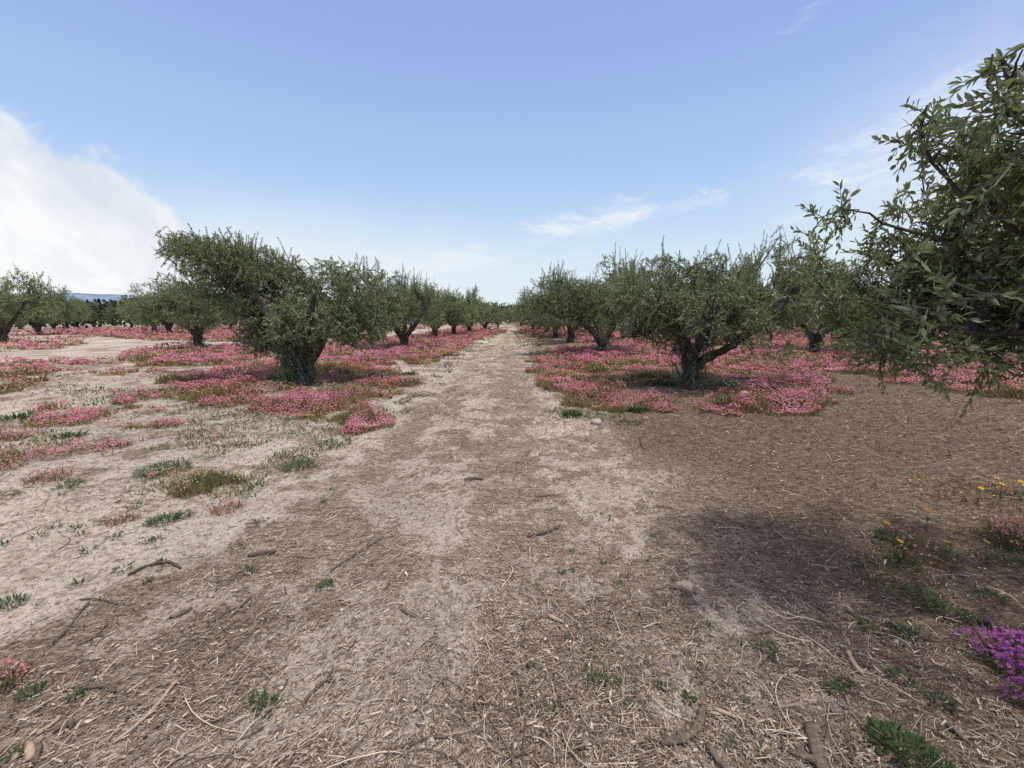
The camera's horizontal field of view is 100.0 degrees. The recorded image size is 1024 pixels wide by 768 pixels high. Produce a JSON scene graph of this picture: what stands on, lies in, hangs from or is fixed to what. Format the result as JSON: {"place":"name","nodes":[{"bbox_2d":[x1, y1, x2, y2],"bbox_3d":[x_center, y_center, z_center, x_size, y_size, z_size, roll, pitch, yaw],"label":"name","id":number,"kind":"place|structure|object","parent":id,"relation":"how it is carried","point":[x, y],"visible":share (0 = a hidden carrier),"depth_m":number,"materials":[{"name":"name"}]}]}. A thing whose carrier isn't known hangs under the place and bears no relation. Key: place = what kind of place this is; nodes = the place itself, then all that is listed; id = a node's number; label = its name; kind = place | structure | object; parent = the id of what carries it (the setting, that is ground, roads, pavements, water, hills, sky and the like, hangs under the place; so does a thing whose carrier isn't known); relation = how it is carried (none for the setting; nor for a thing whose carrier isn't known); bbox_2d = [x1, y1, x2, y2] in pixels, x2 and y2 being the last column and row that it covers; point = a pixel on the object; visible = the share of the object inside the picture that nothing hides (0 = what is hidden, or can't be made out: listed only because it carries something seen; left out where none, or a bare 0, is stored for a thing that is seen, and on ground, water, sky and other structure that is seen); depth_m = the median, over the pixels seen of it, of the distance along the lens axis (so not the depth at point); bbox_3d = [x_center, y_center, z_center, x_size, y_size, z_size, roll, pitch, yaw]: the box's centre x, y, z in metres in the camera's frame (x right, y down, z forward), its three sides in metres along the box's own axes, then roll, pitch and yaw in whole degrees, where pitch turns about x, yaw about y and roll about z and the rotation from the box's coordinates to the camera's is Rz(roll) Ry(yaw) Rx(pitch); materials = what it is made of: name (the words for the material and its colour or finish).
{"place":"outdoors","nodes":[
{"label":"outdoors","id":0,"kind":"place"},
{"bbox_2d":[37,293,138,303],"bbox_3d":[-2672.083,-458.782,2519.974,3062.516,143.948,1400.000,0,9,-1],"label":"hills","id":1,"kind":"structure","parent":0,"point":[92,297],"depth_m":2339.09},
{"bbox_2d":[0,320,1023,767],"bbox_3d":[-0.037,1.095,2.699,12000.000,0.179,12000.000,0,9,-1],"label":"ground","id":2,"kind":"structure","parent":0,"point":[94,348],"depth_m":2.84,"materials":[{"name":"brown soil"}]},
{"bbox_2d":[0,592,30,611],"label":"weed","id":3,"kind":"object","parent":2,"relation":"on","point":[17,599],"visible":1,"depth_m":2.27,"materials":[{"name":"green plant"}]},
{"bbox_2d":[0,411,35,421],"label":"weed","id":4,"kind":"object","parent":2,"relation":"on","point":[22,416],"visible":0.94,"depth_m":6.44,"materials":[{"name":"green plant"}]},
{"bbox_2d":[0,426,36,441],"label":"pink flower clump","id":5,"kind":"object","parent":2,"relation":"on","point":[11,437],"visible":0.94,"depth_m":5.43,"materials":[{"name":"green plant"}]},
{"bbox_2d":[0,647,52,693],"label":"pink flower clump","id":6,"kind":"object","parent":2,"relation":"on","point":[28,668],"visible":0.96,"depth_m":1.78,"materials":[{"name":"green plant"}]},
{"bbox_2d":[23,741,35,761],"bbox_3d":[-1.656,1.264,1.477,0.087,0.034,0.030,6,11,35],"label":"stone","id":7,"kind":"object","parent":2,"relation":"on","point":[29,750],"visible":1,"depth_m":1.47,"materials":[{"name":"beige stone"}]},
{"bbox_2d":[11,679,49,703],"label":"weed","id":8,"kind":"object","parent":2,"relation":"on","point":[26,688],"visible":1,"depth_m":1.71,"materials":[{"name":"green plant"}]},
{"bbox_2d":[0,262,65,342],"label":"olive tree","id":9,"kind":"object","parent":2,"relation":"on","point":[8,304],"visible":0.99,"depth_m":26.08,"materials":[{"name":"green plant"}]},
{"bbox_2d":[31,741,42,763],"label":"fallen stick","id":10,"kind":"object","parent":2,"relation":"on","point":[35,757],"visible":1,"depth_m":1.47,"materials":[{"name":"brown wood"}]},
{"bbox_2d":[2,284,83,334],"bbox_3d":[-42.020,-6.563,37.776,5.012,4.716,6.641,-4,10,-24],"label":"olive tree","id":11,"kind":"object","parent":2,"relation":"on","point":[38,325],"visible":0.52,"depth_m":37.82,"materials":[{"name":"green plant"}]},
{"bbox_2d":[21,466,78,485],"bbox_3d":[-4.330,0.838,4.016,0.432,0.115,0.386,4,10,24],"label":"pink flower clump","id":12,"kind":"object","parent":2,"relation":"on","point":[61,473],"visible":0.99,"depth_m":3.99,"materials":[{"name":"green plant"}]},
{"bbox_2d":[28,298,90,329],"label":"olive tree","id":13,"kind":"object","parent":2,"relation":"on","point":[53,325],"visible":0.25,"depth_m":53.06,"materials":[{"name":"green plant"}]},
{"bbox_2d":[46,601,90,647],"bbox_3d":[-2.160,1.169,2.101,0.022,0.018,0.331,-3,9,-21],"label":"fallen stick","id":14,"kind":"object","parent":2,"relation":"on","point":[68,627],"visible":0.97,"depth_m":2.08,"materials":[{"name":"brown wood"}]},
{"bbox_2d":[44,297,94,328],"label":"olive tree","id":15,"kind":"object","parent":2,"relation":"on","point":[66,324],"visible":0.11,"depth_m":58.04,"materials":[{"name":"green plant"}]},
{"bbox_2d":[54,477,86,488],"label":"weed","id":16,"kind":"object","parent":2,"relation":"on","point":[69,481],"visible":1,"depth_m":3.87,"materials":[{"name":"green plant"}]},
{"bbox_2d":[52,429,89,438],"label":"weed","id":17,"kind":"object","parent":2,"relation":"on","point":[73,434],"visible":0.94,"depth_m":5.50,"materials":[{"name":"green plant"}]},
{"bbox_2d":[44,406,101,418],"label":"pink flower clump","id":18,"kind":"object","parent":2,"relation":"on","point":[73,412],"visible":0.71,"depth_m":6.55,"materials":[{"name":"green plant"}]},
{"bbox_2d":[65,358,93,364],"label":"pink flower clump","id":19,"kind":"object","parent":2,"relation":"on","point":[81,361],"visible":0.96,"depth_m":13.93,"materials":[{"name":"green plant"}]},
{"bbox_2d":[85,683,116,692],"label":"fallen stick","id":20,"kind":"object","parent":2,"relation":"on","point":[107,686],"visible":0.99,"depth_m":1.72,"materials":[{"name":"brown wood"}]},
{"bbox_2d":[82,436,135,451],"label":"pink flower clump","id":21,"kind":"object","parent":2,"relation":"on","point":[120,443],"visible":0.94,"depth_m":4.96,"materials":[{"name":"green plant"}]},
{"bbox_2d":[102,303,138,327],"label":"olive tree","id":22,"kind":"object","parent":2,"relation":"on","point":[119,315],"visible":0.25,"depth_m":63.54,"materials":[{"name":"green plant"}]},
{"bbox_2d":[101,511,142,528],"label":"pink flower clump","id":23,"kind":"object","parent":2,"relation":"on","point":[123,519],"visible":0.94,"depth_m":3.21,"materials":[{"name":"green plant"}]},
{"bbox_2d":[106,394,137,405],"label":"pink flower clump","id":24,"kind":"object","parent":2,"relation":"on","point":[126,401],"visible":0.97,"depth_m":7.49,"materials":[{"name":"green plant"}]},
{"bbox_2d":[113,678,178,743],"bbox_3d":[-1.391,1.253,1.659,0.040,0.025,0.282,0,9,2],"label":"fallen stick","id":25,"kind":"object","parent":2,"relation":"on","point":[142,719],"visible":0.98,"depth_m":1.63,"materials":[{"name":"brown wood"}]},
{"bbox_2d":[114,291,186,330],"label":"olive tree","id":26,"kind":"object","parent":2,"relation":"on","point":[124,298],"visible":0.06,"depth_m":43.52,"materials":[{"name":"green plant"}]},
{"bbox_2d":[127,560,181,575],"bbox_3d":[-2.122,1.094,2.579,0.280,0.027,0.100,-2,9,-14],"label":"fallen stick","id":27,"kind":"object","parent":2,"relation":"on","point":[156,563],"visible":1,"depth_m":2.58,"materials":[{"name":"brown wood"}]},
{"bbox_2d":[142,706,173,737],"bbox_3d":[-1.319,1.265,1.606,0.018,0.024,0.129,0,9,-1],"label":"fallen stick","id":28,"kind":"object","parent":2,"relation":"on","point":[170,709],"visible":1,"depth_m":1.60,"materials":[{"name":"brown wood"}]},
{"bbox_2d":[129,457,193,479],"bbox_3d":[-3.423,0.817,4.217,0.529,0.083,0.523,0,9,-1],"label":"weed","id":29,"kind":"object","parent":2,"relation":"on","point":[160,464],"visible":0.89,"depth_m":4.25,"materials":[{"name":"green plant"}]},
{"bbox_2d":[127,284,195,333],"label":"olive tree","id":30,"kind":"object","parent":2,"relation":"on","point":[168,326],"visible":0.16,"depth_m":36.97,"materials":[{"name":"green plant"}]},
{"bbox_2d":[142,509,181,525],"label":"weed","id":31,"kind":"object","parent":2,"relation":"on","point":[165,516],"visible":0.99,"depth_m":3.20,"materials":[{"name":"green plant"}]},
{"bbox_2d":[146,417,184,428],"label":"pink flower clump","id":32,"kind":"object","parent":2,"relation":"on","point":[165,424],"visible":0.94,"depth_m":5.94,"materials":[{"name":"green plant"}]},
{"bbox_2d":[111,270,235,346],"bbox_3d":[-15.235,-3.419,20.257,5.455,3.832,5.094,7,11,39],"label":"olive tree","id":33,"kind":"object","parent":2,"relation":"on","point":[182,304],"visible":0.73,"depth_m":19.95,"materials":[{"name":"green plant"}]},
{"bbox_2d":[186,619,197,728],"bbox_3d":[-1.393,1.230,1.867,0.037,0.027,0.707,-6,11,-36],"label":"stick","id":34,"kind":"object","parent":2,"relation":"on","point":[190,667],"visible":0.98,"depth_m":1.86,"materials":[{"name":"brown wood"}]},
{"bbox_2d":[173,379,221,394],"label":"pink flower clump","id":35,"kind":"object","parent":2,"relation":"on","point":[181,388],"visible":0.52,"depth_m":8.46,"materials":[{"name":"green plant"}]},
{"bbox_2d":[193,395,226,406],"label":"pink flower clump","id":36,"kind":"object","parent":2,"relation":"on","point":[209,400],"visible":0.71,"depth_m":7.27,"materials":[{"name":"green plant"}]},
{"bbox_2d":[206,497,251,515],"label":"pink flower clump","id":37,"kind":"object","parent":2,"relation":"on","point":[217,511],"visible":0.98,"depth_m":3.38,"materials":[{"name":"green plant"}]},
{"bbox_2d":[216,721,263,739],"bbox_3d":[-1.024,1.280,1.583,0.211,0.027,0.058,2,9,11],"label":"stick","id":38,"kind":"object","parent":2,"relation":"on","point":[234,738],"visible":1,"depth_m":1.56,"materials":[{"name":"brown wood"}]},
{"bbox_2d":[247,691,284,718],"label":"weed","id":39,"kind":"object","parent":2,"relation":"on","point":[261,701],"visible":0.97,"depth_m":1.70,"materials":[{"name":"green plant"}]},
{"bbox_2d":[153,222,409,385],"bbox_3d":[-5.083,-1.709,9.829,5.271,3.616,3.565,0,9,-1],"label":"olive tree","id":40,"kind":"object","parent":2,"relation":"on","point":[256,285],"visible":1,"depth_m":9.29,"materials":[{"name":"green plant"}]},
{"bbox_2d":[280,458,319,471],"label":"weed","id":41,"kind":"object","parent":2,"relation":"on","point":[297,461],"visible":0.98,"depth_m":4.47,"materials":[{"name":"green plant"}]},
{"bbox_2d":[299,665,335,708],"bbox_3d":[-0.780,1.242,1.752,0.063,0.025,0.206,3,9,20],"label":"fallen branch","id":42,"kind":"object","parent":2,"relation":"on","point":[315,688],"visible":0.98,"depth_m":1.76,"materials":[{"name":"brown wood"}]},
{"bbox_2d":[330,536,383,570],"bbox_3d":[-0.988,1.085,2.772,0.015,0.021,0.441,5,10,28],"label":"fallen stick","id":43,"kind":"object","parent":2,"relation":"on","point":[345,560],"visible":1,"depth_m":2.74,"materials":[{"name":"brown wood"}]},
{"bbox_2d":[353,264,449,347],"bbox_3d":[-5.567,-3.583,19.918,4.520,4.233,5.188,8,12,42],"label":"olive tree","id":44,"kind":"object","parent":2,"relation":"on","point":[413,298],"visible":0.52,"depth_m":20.16,"materials":[{"name":"green plant"}]},
{"bbox_2d":[407,284,471,338],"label":"olive tree","id":45,"kind":"object","parent":2,"relation":"on","point":[449,314],"visible":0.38,"depth_m":30.10,"materials":[{"name":"green plant"}]},
{"bbox_2d":[0,361,882,767],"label":"soil crumbs","id":46,"kind":"object","parent":2,"relation":"on","point":[432,739],"visible":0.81,"depth_m":2.25,"materials":[{"name":"brown soil"}]},
{"bbox_2d":[424,283,487,333],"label":"olive tree","id":47,"kind":"object","parent":2,"relation":"on","point":[471,307],"visible":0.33,"depth_m":35.65,"materials":[{"name":"green plant"}]},
{"bbox_2d":[442,289,495,330],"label":"olive tree","id":48,"kind":"object","parent":2,"relation":"on","point":[482,313],"visible":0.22,"depth_m":41.21,"materials":[{"name":"green plant"}]},
{"bbox_2d":[14,293,941,328],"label":"woodland","id":49,"kind":"object","parent":2,"relation":"on","point":[104,304],"visible":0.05,"depth_m":67.45,"materials":[{"name":"green plant"}]},
{"bbox_2d":[477,301,507,329],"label":"olive tree","id":50,"kind":"object","parent":2,"relation":"on","point":[494,309],"visible":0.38,"depth_m":48.09,"materials":[{"name":"green plant"}]},
{"bbox_2d":[0,331,1002,679],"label":"ground grass","id":51,"kind":"structure","parent":2,"relation":"on","point":[338,443],"depth_m":5.42,"materials":[{"name":"green plant"}]},
{"bbox_2d":[488,304,515,326],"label":"olive tree","id":52,"kind":"object","parent":2,"relation":"on","point":[508,316],"visible":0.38,"depth_m":66.53,"materials":[{"name":"green plant"}]},
{"bbox_2d":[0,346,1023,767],"bbox_3d":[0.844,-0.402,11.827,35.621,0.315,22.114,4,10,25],"label":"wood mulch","id":53,"kind":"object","parent":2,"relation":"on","point":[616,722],"visible":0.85,"depth_m":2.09,"materials":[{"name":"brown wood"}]},
{"bbox_2d":[50,719,76,732],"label":"fallen stick","id":54,"kind":"object","parent":53,"relation":"on","point":[72,722],"visible":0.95,"depth_m":1.57,"materials":[{"name":"brown wood"}]},
{"bbox_2d":[65,685,87,702],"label":"weed","id":55,"kind":"object","parent":53,"relation":"on","point":[78,690],"visible":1,"depth_m":1.69,"materials":[{"name":"green plant"}]},
{"bbox_2d":[384,734,468,750],"bbox_3d":[-0.302,1.278,1.530,0.295,0.042,0.037,-2,9,-11],"label":"fallen stick","id":56,"kind":"object","parent":53,"relation":"on","point":[409,744],"visible":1,"depth_m":1.53,"materials":[{"name":"brown wood"}]},
{"bbox_2d":[0,376,1023,767],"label":"litter twigs","id":57,"kind":"object","parent":53,"relation":"on","point":[296,744],"visible":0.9,"depth_m":1.90,"materials":[{"name":"brown wood"}]},
{"bbox_2d":[704,741,731,767],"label":"fallen branch","id":58,"kind":"object","parent":53,"relation":"on","point":[720,761],"visible":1,"depth_m":1.48,"materials":[{"name":"brown wood"}]},
{"bbox_2d":[714,707,741,719],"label":"fallen stick","id":59,"kind":"object","parent":53,"relation":"on","point":[722,711],"visible":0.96,"depth_m":1.65,"materials":[{"name":"brown wood"}]},
{"bbox_2d":[863,715,896,745],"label":"weed","id":60,"kind":"object","parent":53,"relation":"on","point":[882,724],"visible":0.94,"depth_m":1.57,"materials":[{"name":"green plant"}]},
{"bbox_2d":[860,712,940,767],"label":"weed","id":61,"kind":"object","parent":53,"relation":"on","point":[914,740],"visible":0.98,"depth_m":1.52,"materials":[{"name":"green plant"}]},
{"bbox_2d":[885,662,918,688],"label":"weed","id":62,"kind":"object","parent":53,"relation":"on","point":[895,670],"visible":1,"depth_m":1.83,"materials":[{"name":"green plant"}]},
{"bbox_2d":[879,727,957,767],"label":"weed","id":63,"kind":"object","parent":53,"relation":"on","point":[938,753],"visible":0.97,"depth_m":1.50,"materials":[{"name":"green plant"}]},
{"bbox_2d":[921,686,957,714],"bbox_3d":[1.694,1.247,1.701,0.101,0.038,0.129,0,9,-1],"label":"weed","id":64,"kind":"object","parent":53,"relation":"on","point":[946,698],"visible":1,"depth_m":1.71,"materials":[{"name":"green plant"}]},
{"bbox_2d":[0,325,1023,498],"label":"flower stems","id":65,"kind":"object","parent":2,"relation":"on","point":[210,482],"visible":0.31,"depth_m":9.41,"materials":[{"name":"pink plant"}]},
{"bbox_2d":[0,325,1023,489],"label":"pink flower carpet","id":66,"kind":"object","parent":2,"relation":"on","point":[164,332],"visible":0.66,"depth_m":12.26,"materials":[{"name":"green plant"}]},
{"bbox_2d":[510,286,549,333],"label":"olive tree","id":67,"kind":"object","parent":2,"relation":"on","point":[518,308],"visible":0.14,"depth_m":38.48,"materials":[{"name":"green plant"}]},
{"bbox_2d":[523,288,585,337],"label":"olive tree","id":68,"kind":"object","parent":2,"relation":"on","point":[555,334],"visible":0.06,"depth_m":32.61,"materials":[{"name":"green plant"}]},
{"bbox_2d":[561,408,583,416],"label":"weed","id":69,"kind":"object","parent":2,"relation":"on","point":[573,412],"visible":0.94,"depth_m":6.62,"materials":[{"name":"green plant"}]},
{"bbox_2d":[537,271,612,342],"bbox_3d":[3.386,-4.488,25.461,5.438,4.238,5.859,-4,10,-26],"label":"olive tree","id":70,"kind":"object","parent":2,"relation":"on","point":[570,336],"visible":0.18,"depth_m":24.11,"materials":[{"name":"green plant"}]},
{"bbox_2d":[521,242,656,351],"bbox_3d":[3.311,-3.348,17.416,5.603,4.572,4.882,4,10,25],"label":"olive tree","id":71,"kind":"object","parent":2,"relation":"on","point":[577,303],"visible":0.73,"depth_m":16.71,"materials":[{"name":"green plant"}]},
{"bbox_2d":[592,669,610,687],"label":"weed","id":72,"kind":"object","parent":2,"relation":"on","point":[601,674],"visible":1,"depth_m":1.79,"materials":[{"name":"green plant"}]},
{"bbox_2d":[626,402,652,413],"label":"weed","id":73,"kind":"object","parent":2,"relation":"on","point":[639,408],"visible":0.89,"depth_m":6.83,"materials":[{"name":"green plant"}]},
{"bbox_2d":[640,400,684,412],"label":"pink flower clump","id":74,"kind":"object","parent":2,"relation":"on","point":[666,407],"visible":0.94,"depth_m":6.82,"materials":[{"name":"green plant"}]},
{"bbox_2d":[660,702,707,746],"bbox_3d":[0.655,1.273,1.589,0.279,0.034,0.062,-6,11,-35],"label":"fallen branch","id":75,"kind":"object","parent":2,"relation":"on","point":[695,728],"visible":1,"depth_m":1.56,"materials":[{"name":"brown wood"}]},
{"bbox_2d":[704,376,739,387],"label":"weed","id":76,"kind":"object","parent":2,"relation":"on","point":[726,383],"visible":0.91,"depth_m":9.06,"materials":[{"name":"green plant"}]},
{"bbox_2d":[594,225,851,390],"bbox_3d":[4.583,-1.591,9.306,5.490,3.393,3.746,-5,10,-28],"label":"olive tree","id":77,"kind":"object","parent":2,"relation":"on","point":[701,304],"visible":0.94,"depth_m":8.54,"materials":[{"name":"green plant"}]},
{"bbox_2d":[708,386,739,393],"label":"weed","id":78,"kind":"object","parent":2,"relation":"on","point":[718,388],"visible":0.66,"depth_m":8.36,"materials":[{"name":"green plant"}]},
{"bbox_2d":[755,638,783,659],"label":"weed","id":79,"kind":"object","parent":2,"relation":"on","point":[772,644],"visible":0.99,"depth_m":1.98,"materials":[{"name":"green plant"}]},
{"bbox_2d":[780,719,829,767],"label":"fallen branch","id":80,"kind":"object","parent":2,"relation":"on","point":[815,746],"visible":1,"depth_m":1.50,"materials":[{"name":"brown wood"}]},
{"bbox_2d":[759,255,894,352],"bbox_3d":[13.616,-3.158,18.067,5.730,3.983,5.629,-3,9,-19],"label":"olive tree","id":81,"kind":"object","parent":2,"relation":"on","point":[815,336],"visible":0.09,"depth_m":18.16,"materials":[{"name":"green plant"}]},
{"bbox_2d":[823,676,850,700],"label":"weed","id":82,"kind":"object","parent":2,"relation":"on","point":[841,688],"visible":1,"depth_m":1.76,"materials":[{"name":"green plant"}]},
{"bbox_2d":[846,649,862,673],"bbox_3d":[1.514,1.232,1.904,0.026,0.024,0.132,3,9,17],"label":"wood chunk","id":83,"kind":"object","parent":2,"relation":"on","point":[852,660],"visible":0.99,"depth_m":1.90,"materials":[{"name":"beige wood"}]},
{"bbox_2d":[856,617,887,634],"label":"weed","id":84,"kind":"object","parent":2,"relation":"on","point":[861,621],"visible":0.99,"depth_m":2.13,"materials":[{"name":"green plant"}]},
{"bbox_2d":[873,528,920,547],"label":"weed","id":85,"kind":"object","parent":2,"relation":"on","point":[886,533],"visible":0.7,"depth_m":2.99,"materials":[{"name":"green plant"}]},
{"bbox_2d":[782,43,1023,417],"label":"olive tree","id":86,"kind":"object","parent":2,"relation":"on","point":[950,284],"visible":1,"depth_m":1.90,"materials":[{"name":"green plant"}]},
{"bbox_2d":[883,551,922,569],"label":"weed","id":87,"kind":"object","parent":2,"relation":"on","point":[907,558],"visible":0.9,"depth_m":2.69,"materials":[{"name":"green plant"}]},
{"bbox_2d":[887,620,929,643],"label":"weed","id":88,"kind":"object","parent":2,"relation":"on","point":[904,628],"visible":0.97,"depth_m":2.10,"materials":[{"name":"green plant"}]},
{"bbox_2d":[896,580,948,607],"bbox_3d":[2.259,1.160,2.372,0.240,0.060,0.216,0,9,-1],"label":"weed","id":89,"kind":"object","parent":2,"relation":"on","point":[919,590],"visible":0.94,"depth_m":2.39,"materials":[{"name":"green plant"}]},
{"bbox_2d":[878,526,973,567],"bbox_3d":[2.648,1.044,2.800,0.472,0.130,0.460,0,9,-1],"label":"pink flower clump","id":90,"kind":"object","parent":2,"relation":"on","point":[916,548],"visible":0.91,"depth_m":2.77,"materials":[{"name":"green plant"}]},
{"bbox_2d":[919,596,982,629],"bbox_3d":[2.257,1.185,2.210,0.258,0.066,0.254,-7,11,-38],"label":"weed","id":91,"kind":"object","parent":2,"relation":"on","point":[959,613],"visible":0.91,"depth_m":2.23,"materials":[{"name":"green plant"}]},
{"bbox_2d":[947,723,967,741],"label":"fallen stick","id":92,"kind":"object","parent":2,"relation":"on","point":[955,730],"visible":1,"depth_m":1.57,"materials":[{"name":"brown wood"}]},
{"bbox_2d":[905,470,1023,515],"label":"yellow flower clump","id":93,"kind":"object","parent":2,"relation":"on","point":[983,483],"visible":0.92,"depth_m":3.72,"materials":[{"name":"green plant"}]},
{"bbox_2d":[949,616,1023,684],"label":"purple flower clump","id":94,"kind":"object","parent":2,"relation":"on","point":[1016,648],"visible":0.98,"depth_m":1.90,"materials":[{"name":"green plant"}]},
{"bbox_2d":[975,615,1001,629],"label":"purple flower clump","id":95,"kind":"object","parent":2,"relation":"on","point":[986,621],"visible":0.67,"depth_m":2.13,"materials":[{"name":"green plant"}]},
{"bbox_2d":[971,587,1008,605],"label":"weed","id":96,"kind":"object","parent":2,"relation":"on","point":[995,593],"visible":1,"depth_m":2.36,"materials":[{"name":"green plant"}]},
{"bbox_2d":[963,512,1023,550],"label":"pink flower clump","id":97,"kind":"object","parent":2,"relation":"on","point":[1008,534],"visible":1,"depth_m":2.88,"materials":[{"name":"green plant"}]},
{"bbox_2d":[988,549,1023,566],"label":"weed","id":98,"kind":"object","parent":2,"relation":"on","point":[1015,557],"visible":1,"depth_m":2.69,"materials":[{"name":"green plant"}]},
{"bbox_2d":[993,673,1023,706],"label":"purple flower clump","id":99,"kind":"object","parent":2,"relation":"on","point":[1015,695],"visible":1,"depth_m":1.72,"materials":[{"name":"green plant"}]},
{"bbox_2d":[0,0,1023,308],"label":"sky","id":100,"kind":"structure","parent":0,"point":[487,145],"materials":[{"name":"blue"}]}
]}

